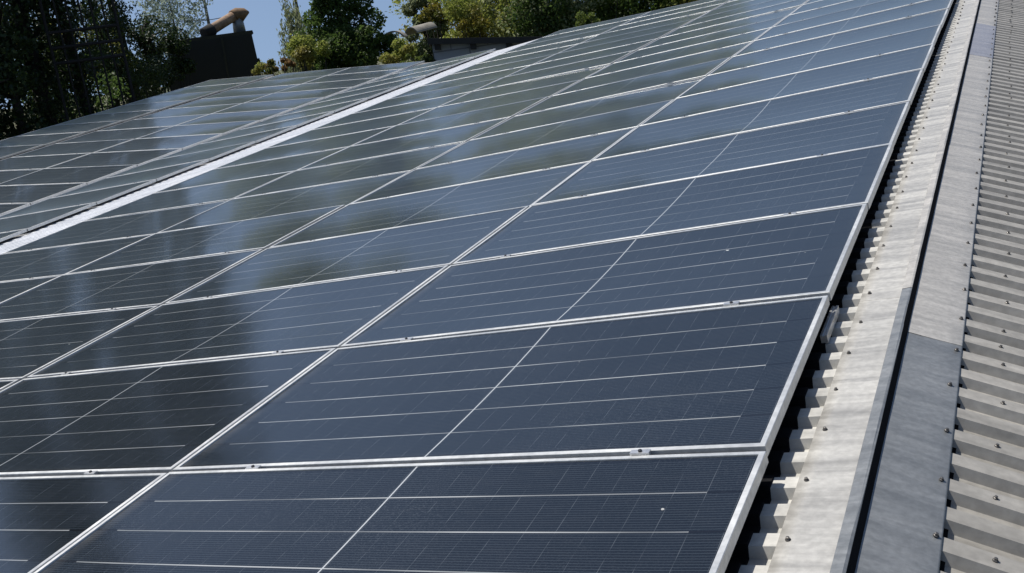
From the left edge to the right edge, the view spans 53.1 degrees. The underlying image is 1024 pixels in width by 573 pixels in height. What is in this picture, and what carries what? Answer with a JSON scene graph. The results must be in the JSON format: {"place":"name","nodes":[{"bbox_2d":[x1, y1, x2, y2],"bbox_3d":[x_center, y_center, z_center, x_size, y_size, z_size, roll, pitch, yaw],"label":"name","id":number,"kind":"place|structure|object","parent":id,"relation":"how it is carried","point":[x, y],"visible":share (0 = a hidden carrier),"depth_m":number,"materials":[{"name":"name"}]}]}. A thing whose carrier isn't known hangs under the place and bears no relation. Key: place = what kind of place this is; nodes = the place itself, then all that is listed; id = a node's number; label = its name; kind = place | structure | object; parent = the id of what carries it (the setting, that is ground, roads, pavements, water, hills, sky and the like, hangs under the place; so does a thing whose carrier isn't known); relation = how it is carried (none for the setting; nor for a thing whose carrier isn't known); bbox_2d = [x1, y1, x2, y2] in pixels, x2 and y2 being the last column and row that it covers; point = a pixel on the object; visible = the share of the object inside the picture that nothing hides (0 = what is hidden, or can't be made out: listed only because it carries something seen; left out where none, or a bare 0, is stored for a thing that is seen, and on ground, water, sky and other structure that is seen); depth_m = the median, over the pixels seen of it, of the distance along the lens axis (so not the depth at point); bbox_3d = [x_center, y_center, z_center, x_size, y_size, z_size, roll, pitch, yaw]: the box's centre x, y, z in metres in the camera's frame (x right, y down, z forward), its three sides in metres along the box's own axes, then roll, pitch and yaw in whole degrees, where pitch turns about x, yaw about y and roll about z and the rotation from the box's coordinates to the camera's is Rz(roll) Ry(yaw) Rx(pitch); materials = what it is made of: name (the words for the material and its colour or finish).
{"place":"outdoors","nodes":[
{"label":"outdoors","id":0,"kind":"place"},
{"bbox_2d":[0,0,580,108],"label":"sky","id":1,"kind":"structure","parent":0,"point":[264,17],"materials":[{"name":"blue"}]},
{"bbox_2d":[0,57,911,297],"bbox_3d":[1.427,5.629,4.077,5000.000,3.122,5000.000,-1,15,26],"label":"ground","id":2,"kind":"structure","parent":0,"point":[379,63],"depth_m":629.18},
{"bbox_2d":[0,0,29,140],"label":"ivy tree","id":3,"kind":"object","parent":2,"relation":"on","point":[7,51],"visible":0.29,"depth_m":26.14,"materials":[{"name":"green plant"}]},
{"bbox_2d":[0,0,57,136],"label":"ivy tree","id":4,"kind":"object","parent":2,"relation":"on","point":[18,113],"visible":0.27,"depth_m":27.12,"materials":[{"name":"green plant"}]},
{"bbox_2d":[0,68,70,139],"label":"shrubbery","id":5,"kind":"object","parent":2,"relation":"on","point":[3,122],"visible":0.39,"depth_m":27.92,"materials":[{"name":"green plant"}]},
{"bbox_2d":[0,0,84,128],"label":"ivy tree","id":6,"kind":"object","parent":2,"relation":"on","point":[34,63],"visible":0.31,"depth_m":28.25,"materials":[{"name":"green plant"}]},
{"bbox_2d":[20,0,120,117],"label":"ivy tree","id":7,"kind":"object","parent":2,"relation":"on","point":[77,79],"visible":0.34,"depth_m":28.74,"materials":[{"name":"green plant"}]},
{"bbox_2d":[14,52,131,118],"bbox_3d":[-13.368,-4.003,32.194,3.213,6.898,2.796,-9,14,-4],"label":"shrubbery","id":8,"kind":"object","parent":2,"relation":"on","point":[111,84],"visible":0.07,"depth_m":31.81,"materials":[{"name":"green plant"}]},
{"bbox_2d":[38,0,135,120],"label":"metal lattice","id":9,"kind":"object","parent":2,"relation":"on","point":[87,44],"visible":0.41,"depth_m":27.65,"materials":[{"name":"metal"}]},
{"bbox_2d":[70,0,128,109],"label":"ivy tree","id":10,"kind":"object","parent":2,"relation":"on","point":[102,34],"visible":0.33,"depth_m":39.54,"materials":[{"name":"green plant"}]},
{"bbox_2d":[80,0,146,104],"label":"ivy tree","id":11,"kind":"object","parent":2,"relation":"on","point":[122,9],"visible":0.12,"depth_m":41.78,"materials":[{"name":"green plant"}]},
{"bbox_2d":[96,42,175,102],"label":"shrubbery","id":12,"kind":"object","parent":2,"relation":"on","point":[143,72],"visible":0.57,"depth_m":40.23,"materials":[{"name":"green plant"}]},
{"bbox_2d":[124,14,177,98],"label":"ivy tree","id":13,"kind":"object","parent":2,"relation":"on","point":[140,39],"visible":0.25,"depth_m":43.94,"materials":[{"name":"green plant"}]},
{"bbox_2d":[139,23,190,92],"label":"ivy","id":14,"kind":"object","parent":2,"relation":"on","point":[175,45],"visible":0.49,"depth_m":48.44,"materials":[{"name":"green plant"}]},
{"bbox_2d":[128,0,213,91],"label":"pale tree","id":15,"kind":"object","parent":2,"relation":"on","point":[171,15],"visible":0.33,"depth_m":58.71,"materials":[{"name":"green plant"}]},
{"bbox_2d":[168,30,260,91],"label":"tank","id":16,"kind":"object","parent":2,"relation":"on","point":[225,56],"visible":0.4,"depth_m":50.74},
{"bbox_2d":[199,8,248,36],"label":"flue pipe","id":17,"kind":"object","parent":16,"relation":"on","point":[235,17],"visible":0.96,"depth_m":51.38,"materials":[{"name":"metal"}]},
{"bbox_2d":[274,0,314,75],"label":"feathery tree","id":18,"kind":"object","parent":2,"relation":"on","point":[290,16],"visible":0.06,"depth_m":40.69,"materials":[{"name":"green plant"}]},
{"bbox_2d":[285,33,332,71],"bbox_3d":[-6.543,-5.585,35.663,1.549,6.467,1.255,-17,16,-32],"label":"bush","id":19,"kind":"object","parent":2,"relation":"on","point":[301,52],"visible":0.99,"depth_m":34.83,"materials":[{"name":"green plant"}]},
{"bbox_2d":[294,0,387,70],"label":"broad tree","id":20,"kind":"object","parent":2,"relation":"on","point":[339,20],"visible":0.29,"depth_m":36.81,"materials":[{"name":"green plant"}]},
{"bbox_2d":[308,24,381,69],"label":"undergrowth","id":21,"kind":"object","parent":2,"relation":"on","point":[356,51],"visible":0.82,"depth_m":36.07,"materials":[{"name":"green plant"}]},
{"bbox_2d":[379,37,417,63],"bbox_3d":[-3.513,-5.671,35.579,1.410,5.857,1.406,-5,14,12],"label":"bush","id":22,"kind":"object","parent":2,"relation":"on","point":[402,48],"visible":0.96,"depth_m":34.94,"materials":[{"name":"green plant"}]},
{"bbox_2d":[400,0,448,61],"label":"tree","id":23,"kind":"object","parent":2,"relation":"on","point":[411,8],"visible":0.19,"depth_m":45.16,"materials":[{"name":"green plant"}]},
{"bbox_2d":[440,0,521,37],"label":"undergrowth","id":24,"kind":"object","parent":2,"relation":"on","point":[462,7],"visible":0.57,"depth_m":41.14,"materials":[{"name":"green plant"}]},
{"bbox_2d":[427,36,544,60],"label":"outbuilding","id":25,"kind":"structure","parent":2,"relation":"on","point":[445,48],"depth_m":31.81,"materials":[{"name":"grey metal"}]},
{"bbox_2d":[0,0,1023,572],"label":"roof","id":26,"kind":"structure","parent":2,"relation":"on","point":[898,444],"depth_m":3.41,"materials":[{"name":"grey metal"}]},
{"bbox_2d":[0,276,58,302],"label":"solar panel","id":27,"kind":"object","parent":26,"relation":"attached to","point":[9,289],"visible":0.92,"depth_m":8.95,"materials":[{"name":"glass"}]},
{"bbox_2d":[0,132,85,146],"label":"solar panel","id":28,"kind":"object","parent":26,"relation":"on","point":[47,139],"visible":0.99,"depth_m":22.88,"materials":[{"name":"glass"}]},
{"bbox_2d":[0,183,86,204],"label":"solar panel","id":29,"kind":"object","parent":26,"relation":"on","point":[19,194],"visible":1,"depth_m":16.78,"materials":[{"name":"glass"}]},
{"bbox_2d":[0,153,89,170],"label":"solar panel","id":30,"kind":"object","parent":26,"relation":"attached to","point":[28,163],"visible":0.98,"depth_m":19.79,"materials":[{"name":"glass"}]},
{"bbox_2d":[0,202,95,232],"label":"solar panel","id":31,"kind":"object","parent":26,"relation":"attached to","point":[31,221],"visible":0.98,"depth_m":13.70,"materials":[{"name":"glass"}]},
{"bbox_2d":[0,164,136,185],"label":"solar panel","id":32,"kind":"object","parent":26,"relation":"on","point":[89,175],"visible":0.99,"depth_m":17.84,"materials":[{"name":"glass"}]},
{"bbox_2d":[18,120,122,135],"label":"solar panel","id":33,"kind":"object","parent":26,"relation":"on","point":[75,128],"visible":1,"depth_m":23.85,"materials":[{"name":"glass"}]},
{"bbox_2d":[13,139,132,156],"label":"solar panel","id":34,"kind":"object","parent":26,"relation":"attached to","point":[74,148],"visible":0.97,"depth_m":20.84,"materials":[{"name":"glass"}]},
{"bbox_2d":[0,234,152,281],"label":"solar panel","id":35,"kind":"object","parent":26,"relation":"attached to","point":[42,263],"visible":0.98,"depth_m":9.90,"materials":[{"name":"glass"}]},
{"bbox_2d":[0,179,156,218],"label":"solar panel","id":36,"kind":"object","parent":26,"relation":"on","point":[99,196],"visible":0.97,"depth_m":14.82,"materials":[{"name":"glass"}]},
{"bbox_2d":[0,306,157,380],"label":"solar panel","id":37,"kind":"object","parent":26,"relation":"attached to","point":[29,347],"visible":0.97,"depth_m":6.82,"materials":[{"name":"glass"}]},
{"bbox_2d":[0,473,166,572],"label":"solar panel","id":38,"kind":"object","parent":26,"relation":"attached to","point":[44,520],"visible":0.92,"depth_m":3.83,"materials":[{"name":"glass"}]},
{"bbox_2d":[56,110,157,124],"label":"solar panel","id":39,"kind":"object","parent":26,"relation":"on","point":[125,116],"visible":0.98,"depth_m":24.84,"materials":[{"name":"glass"}]},
{"bbox_2d":[56,126,171,143],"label":"solar panel","id":40,"kind":"object","parent":26,"relation":"attached to","point":[115,134],"visible":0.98,"depth_m":21.83,"materials":[{"name":"glass"}]},
{"bbox_2d":[49,149,181,167],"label":"solar panel","id":41,"kind":"object","parent":26,"relation":"on","point":[139,158],"visible":0.99,"depth_m":18.84,"materials":[{"name":"glass"}]},
{"bbox_2d":[3,200,228,253],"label":"solar panel","id":42,"kind":"object","parent":26,"relation":"attached to","point":[127,226],"visible":0.96,"depth_m":10.96,"materials":[{"name":"glass"}]},
{"bbox_2d":[52,159,208,197],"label":"solar panel","id":43,"kind":"object","parent":26,"relation":"on","point":[158,174],"visible":0.97,"depth_m":15.81,"materials":[{"name":"glass"}]},
{"bbox_2d":[0,249,262,321],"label":"solar panel","id":44,"kind":"object","parent":26,"relation":"attached to","point":[158,284],"visible":0.95,"depth_m":7.89,"materials":[{"name":"glass"}]},
{"bbox_2d":[98,114,208,130],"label":"solar panel","id":45,"kind":"object","parent":26,"relation":"attached to","point":[154,122],"visible":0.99,"depth_m":22.75,"materials":[{"name":"glass"}]},
{"bbox_2d":[94,134,222,152],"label":"solar panel","id":46,"kind":"object","parent":26,"relation":"on","point":[177,142],"visible":0.99,"depth_m":19.79,"materials":[{"name":"glass"}]},
{"bbox_2d":[0,348,335,476],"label":"solar panel","id":47,"kind":"object","parent":26,"relation":"attached to","point":[158,419],"visible":0.96,"depth_m":4.74,"materials":[{"name":"glass"}]},
{"bbox_2d":[107,141,255,177],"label":"solar panel","id":48,"kind":"object","parent":26,"relation":"attached to","point":[211,154],"visible":0.98,"depth_m":16.76,"materials":[{"name":"glass"}]},
{"bbox_2d":[85,171,293,220],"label":"solar panel","id":49,"kind":"object","parent":26,"relation":"attached to","point":[209,193],"visible":0.95,"depth_m":11.91,"materials":[{"name":"glass"}]},
{"bbox_2d":[137,103,241,118],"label":"solar panel","id":50,"kind":"object","parent":26,"relation":"attached to","point":[187,111],"visible":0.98,"depth_m":23.74,"materials":[{"name":"glass"}]},
{"bbox_2d":[136,120,259,138],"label":"solar panel","id":51,"kind":"object","parent":26,"relation":"attached to","point":[224,128],"visible":0.98,"depth_m":20.76,"materials":[{"name":"glass"}]},
{"bbox_2d":[66,205,344,273],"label":"solar panel","id":52,"kind":"object","parent":26,"relation":"attached to","point":[263,233],"visible":0.96,"depth_m":8.89,"materials":[{"name":"glass"}]},
{"bbox_2d":[157,125,296,159],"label":"solar panel","id":53,"kind":"object","parent":26,"relation":"on","point":[259,137],"visible":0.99,"depth_m":17.77,"materials":[{"name":"glass"}]},
{"bbox_2d":[176,108,292,125],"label":"solar panel","id":54,"kind":"object","parent":26,"relation":"attached to","point":[261,115],"visible":0.98,"depth_m":21.76,"materials":[{"name":"glass"}]},
{"bbox_2d":[27,265,448,377],"bbox_3d":[-1.593,0.217,5.891,2.284,0.045,1.155,-7,18,28],"label":"solar panel","id":55,"kind":"object","parent":26,"relation":"attached to","point":[336,314],"visible":0.96,"depth_m":5.83,"materials":[{"name":"glass"}]},
{"bbox_2d":[155,147,347,192],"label":"solar panel","id":56,"kind":"object","parent":26,"relation":"attached to","point":[258,169],"visible":0.94,"depth_m":12.91,"materials":[{"name":"glass"}]},
{"bbox_2d":[201,111,333,143],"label":"solar panel","id":57,"kind":"object","parent":26,"relation":"on","point":[301,121],"visible":0.94,"depth_m":18.71,"materials":[{"name":"glass"}]},
{"bbox_2d":[212,97,323,113],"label":"solar panel","id":58,"kind":"object","parent":26,"relation":"on","point":[294,104],"visible":1,"depth_m":22.71,"materials":[{"name":"glass"}]},
{"bbox_2d":[158,171,410,232],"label":"solar panel","id":59,"kind":"object","parent":26,"relation":"attached to","point":[345,193],"visible":0.93,"depth_m":9.90,"materials":[{"name":"glass"}]},
{"bbox_2d":[245,87,351,102],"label":"solar panel","id":60,"kind":"object","parent":26,"relation":"on","point":[325,93],"visible":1,"depth_m":23.70,"materials":[{"name":"glass"}]},
{"bbox_2d":[240,98,367,129],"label":"solar panel","id":61,"kind":"object","parent":26,"relation":"attached to","point":[330,108],"visible":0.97,"depth_m":19.69,"materials":[{"name":"glass"}]},
{"bbox_2d":[215,126,393,168],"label":"solar panel","id":62,"kind":"object","parent":26,"relation":"attached to","point":[314,146],"visible":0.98,"depth_m":13.88,"materials":[{"name":"glass"}]},
{"bbox_2d":[165,206,528,303],"bbox_3d":[-1.118,-0.197,6.859,2.284,0.046,1.155,-7,18,28],"label":"solar panel","id":63,"kind":"object","parent":26,"relation":"attached to","point":[449,242],"visible":0.94,"depth_m":6.82,"materials":[{"name":"glass"}]},
{"bbox_2d":[234,142,464,198],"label":"solar panel","id":64,"kind":"object","parent":26,"relation":"attached to","point":[369,167],"visible":0.95,"depth_m":10.84,"materials":[{"name":"glass"}]},
{"bbox_2d":[267,108,434,147],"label":"solar panel","id":65,"kind":"object","parent":26,"relation":"attached to","point":[359,126],"visible":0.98,"depth_m":14.86,"materials":[{"name":"glass"}]},
{"bbox_2d":[312,92,469,129],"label":"solar panel","id":66,"kind":"object","parent":26,"relation":"attached to","point":[396,110],"visible":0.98,"depth_m":15.83,"materials":[{"name":"glass"}]},
{"bbox_2d":[34,451,767,572],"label":"solar panel","id":67,"kind":"object","parent":26,"relation":"attached to","point":[678,513],"visible":1,"depth_m":2.97,"materials":[{"name":"glass"}]},
{"bbox_2d":[297,117,509,170],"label":"solar panel","id":68,"kind":"object","parent":26,"relation":"attached to","point":[454,135],"visible":0.98,"depth_m":11.82,"materials":[{"name":"glass"}]},
{"bbox_2d":[352,77,502,113],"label":"solar panel","id":69,"kind":"object","parent":26,"relation":"attached to","point":[460,89],"visible":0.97,"depth_m":16.83,"materials":[{"name":"glass"}]},
{"bbox_2d":[269,162,588,247],"bbox_3d":[-0.643,-0.608,7.828,2.284,0.044,1.155,-7,18,28],"label":"solar panel","id":70,"kind":"object","parent":26,"relation":"attached to","point":[529,189],"visible":0.93,"depth_m":7.81,"materials":[{"name":"glass"}]},
{"bbox_2d":[352,97,548,145],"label":"solar panel","id":71,"kind":"object","parent":26,"relation":"attached to","point":[511,110],"visible":0.96,"depth_m":12.79,"materials":[{"name":"glass"}]},
{"bbox_2d":[390,65,530,98],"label":"solar panel","id":72,"kind":"object","parent":26,"relation":"attached to","point":[463,81],"visible":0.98,"depth_m":17.82,"materials":[{"name":"glass"}]},
{"bbox_2d":[422,54,554,85],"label":"solar panel","id":73,"kind":"object","parent":26,"relation":"attached to","point":[502,67],"visible":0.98,"depth_m":18.77,"materials":[{"name":"glass"}]},
{"bbox_2d":[399,80,580,124],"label":"solar panel","id":74,"kind":"object","parent":26,"relation":"attached to","point":[509,98],"visible":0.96,"depth_m":13.81,"materials":[{"name":"glass"}]},
{"bbox_2d":[351,127,636,203],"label":"solar panel","id":75,"kind":"object","parent":26,"relation":"attached to","point":[553,155],"visible":0.98,"depth_m":8.79,"materials":[{"name":"glass"}]},
{"bbox_2d":[173,295,829,471],"bbox_3d":[-0.067,0.381,3.834,2.284,0.046,1.155,-7,18,28],"label":"solar panel","id":76,"kind":"object","parent":26,"relation":"attached to","point":[724,379],"visible":0.96,"depth_m":3.69,"materials":[{"name":"glass"}]},
{"bbox_2d":[439,65,608,106],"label":"solar panel","id":77,"kind":"object","parent":26,"relation":"attached to","point":[531,84],"visible":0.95,"depth_m":14.76,"materials":[{"name":"glass"}]},
{"bbox_2d":[417,99,674,168],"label":"solar panel","id":78,"kind":"object","parent":26,"relation":"attached to","point":[623,119],"visible":0.96,"depth_m":9.74,"materials":[{"name":"glass"}]},
{"bbox_2d":[475,50,634,90],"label":"solar panel","id":79,"kind":"object","parent":26,"relation":"attached to","point":[573,67],"visible":0.95,"depth_m":15.70,"materials":[{"name":"glass"}]},
{"bbox_2d":[506,39,656,76],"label":"solar panel","id":80,"kind":"object","parent":26,"relation":"attached to","point":[592,55],"visible":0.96,"depth_m":16.71,"materials":[{"name":"glass"}]},
{"bbox_2d":[471,78,702,139],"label":"solar panel","id":81,"kind":"object","parent":26,"relation":"attached to","point":[601,106],"visible":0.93,"depth_m":10.77,"materials":[{"name":"glass"}]},
{"bbox_2d":[340,203,867,347],"bbox_3d":[0.410,-0.035,4.801,2.284,0.044,1.155,-8,17,28],"label":"solar panel","id":82,"kind":"object","parent":26,"relation":"attached to","point":[796,256],"visible":0.98,"depth_m":4.70,"materials":[{"name":"glass"}]},
{"bbox_2d":[533,28,676,64],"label":"solar panel","id":83,"kind":"object","parent":26,"relation":"attached to","point":[618,43],"visible":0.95,"depth_m":17.68,"materials":[{"name":"glass"}]},
{"bbox_2d":[514,57,730,116],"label":"solar panel","id":84,"kind":"object","parent":26,"relation":"attached to","point":[687,73],"visible":0.97,"depth_m":11.68,"materials":[{"name":"glass"}]},
{"bbox_2d":[559,19,694,52],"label":"solar panel","id":85,"kind":"object","parent":26,"relation":"attached to","point":[630,35],"visible":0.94,"depth_m":18.66,"materials":[{"name":"glass"}]},
{"bbox_2d":[553,42,751,95],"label":"solar panel","id":86,"kind":"object","parent":26,"relation":"attached to","point":[667,65],"visible":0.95,"depth_m":12.71,"materials":[{"name":"glass"}]},
{"bbox_2d":[453,143,892,264],"bbox_3d":[0.888,-0.449,5.768,2.284,0.046,1.155,-7,18,28],"label":"solar panel","id":87,"kind":"object","parent":26,"relation":"attached to","point":[835,180],"visible":0.94,"depth_m":5.70,"materials":[{"name":"glass"}]},
{"bbox_2d":[585,27,771,78],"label":"solar panel","id":88,"kind":"object","parent":26,"relation":"attached to","point":[690,50],"visible":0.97,"depth_m":13.65,"materials":[{"name":"glass"}]},
{"bbox_2d":[615,16,786,62],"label":"solar panel","id":89,"kind":"object","parent":26,"relation":"attached to","point":[707,37],"visible":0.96,"depth_m":14.65,"materials":[{"name":"glass"}]},
{"bbox_2d":[639,5,801,49],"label":"solar panel","id":90,"kind":"object","parent":26,"relation":"attached to","point":[725,26],"visible":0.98,"depth_m":15.63,"materials":[{"name":"glass"}]},
{"bbox_2d":[532,101,909,204],"bbox_3d":[1.358,-0.860,6.739,2.284,0.046,1.155,-7,18,28],"label":"solar panel","id":91,"kind":"object","parent":26,"relation":"attached to","point":[871,127],"visible":0.96,"depth_m":6.70,"materials":[{"name":"glass"}]},
{"bbox_2d":[661,0,807,37],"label":"solar panel","id":92,"kind":"object","parent":26,"relation":"attached to","point":[760,11],"visible":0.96,"depth_m":16.59,"materials":[{"name":"glass"}]},
{"bbox_2d":[592,69,923,160],"bbox_3d":[1.835,-1.275,7.705,2.284,0.046,1.155,-7,18,28],"label":"solar panel","id":93,"kind":"object","parent":26,"relation":"attached to","point":[865,94],"visible":0.98,"depth_m":7.67,"materials":[{"name":"glass"}]},
{"bbox_2d":[640,44,933,125],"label":"solar panel","id":94,"kind":"object","parent":26,"relation":"attached to","point":[897,62],"visible":0.97,"depth_m":8.64,"materials":[{"name":"glass"}]},
{"bbox_2d":[676,24,941,98],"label":"solar panel","id":95,"kind":"object","parent":26,"relation":"attached to","point":[850,52],"visible":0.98,"depth_m":9.63,"materials":[{"name":"glass"}]},
{"bbox_2d":[707,9,948,75],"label":"solar panel","id":96,"kind":"object","parent":26,"relation":"attached to","point":[939,17],"visible":0.95,"depth_m":10.63,"materials":[{"name":"glass"}]},
{"bbox_2d":[773,0,883,26],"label":"solar panel","id":97,"kind":"object","parent":26,"relation":"attached to","point":[821,11],"visible":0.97,"depth_m":13.81,"materials":[{"name":"glass"}]},
{"bbox_2d":[754,0,927,40],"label":"solar panel","id":98,"kind":"object","parent":26,"relation":"attached to","point":[867,9],"visible":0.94,"depth_m":12.68,"materials":[{"name":"glass"}]},
{"bbox_2d":[733,0,952,56],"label":"solar panel","id":99,"kind":"object","parent":26,"relation":"attached to","point":[907,11],"visible":0.94,"depth_m":11.59,"materials":[{"name":"glass"}]},
{"bbox_2d":[465,0,606,36],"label":"tree","id":100,"kind":"object","parent":2,"relation":"on","point":[578,6],"visible":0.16,"depth_m":40.78,"materials":[{"name":"green plant"}]},
{"bbox_2d":[499,0,577,36],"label":"undergrowth","id":101,"kind":"object","parent":2,"relation":"on","point":[550,9],"visible":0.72,"depth_m":40.36,"materials":[{"name":"green plant"}]},
{"bbox_2d":[555,0,633,30],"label":"undergrowth","id":102,"kind":"object","parent":2,"relation":"on","point":[606,13],"visible":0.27,"depth_m":42.22,"materials":[{"name":"green plant"}]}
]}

